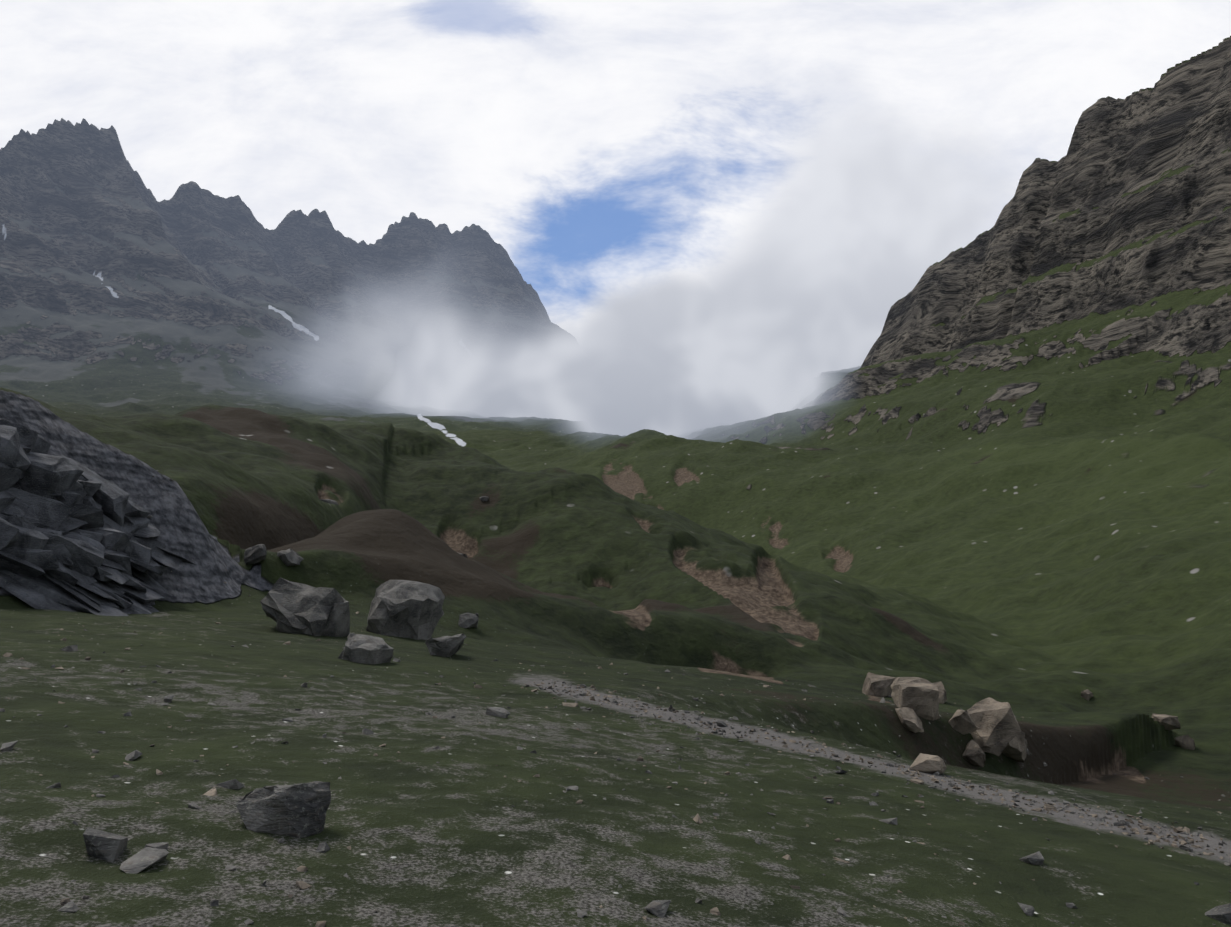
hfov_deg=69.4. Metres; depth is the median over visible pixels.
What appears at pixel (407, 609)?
hummock boulders
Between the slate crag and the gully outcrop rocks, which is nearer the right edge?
the gully outcrop rocks
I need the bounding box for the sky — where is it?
[0,0,1230,396]
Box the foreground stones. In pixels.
[0,461,1230,926]
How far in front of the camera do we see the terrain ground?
73.52 m
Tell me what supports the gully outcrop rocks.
on the terrain ground
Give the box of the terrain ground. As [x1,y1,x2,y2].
[0,36,1230,926]
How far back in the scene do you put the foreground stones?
9.16 m
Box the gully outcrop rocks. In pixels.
[862,672,1194,773]
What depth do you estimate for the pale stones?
12.61 m
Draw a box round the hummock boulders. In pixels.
[236,496,488,837]
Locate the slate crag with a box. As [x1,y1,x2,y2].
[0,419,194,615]
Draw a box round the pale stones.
[3,570,1230,926]
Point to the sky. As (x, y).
(693, 192)

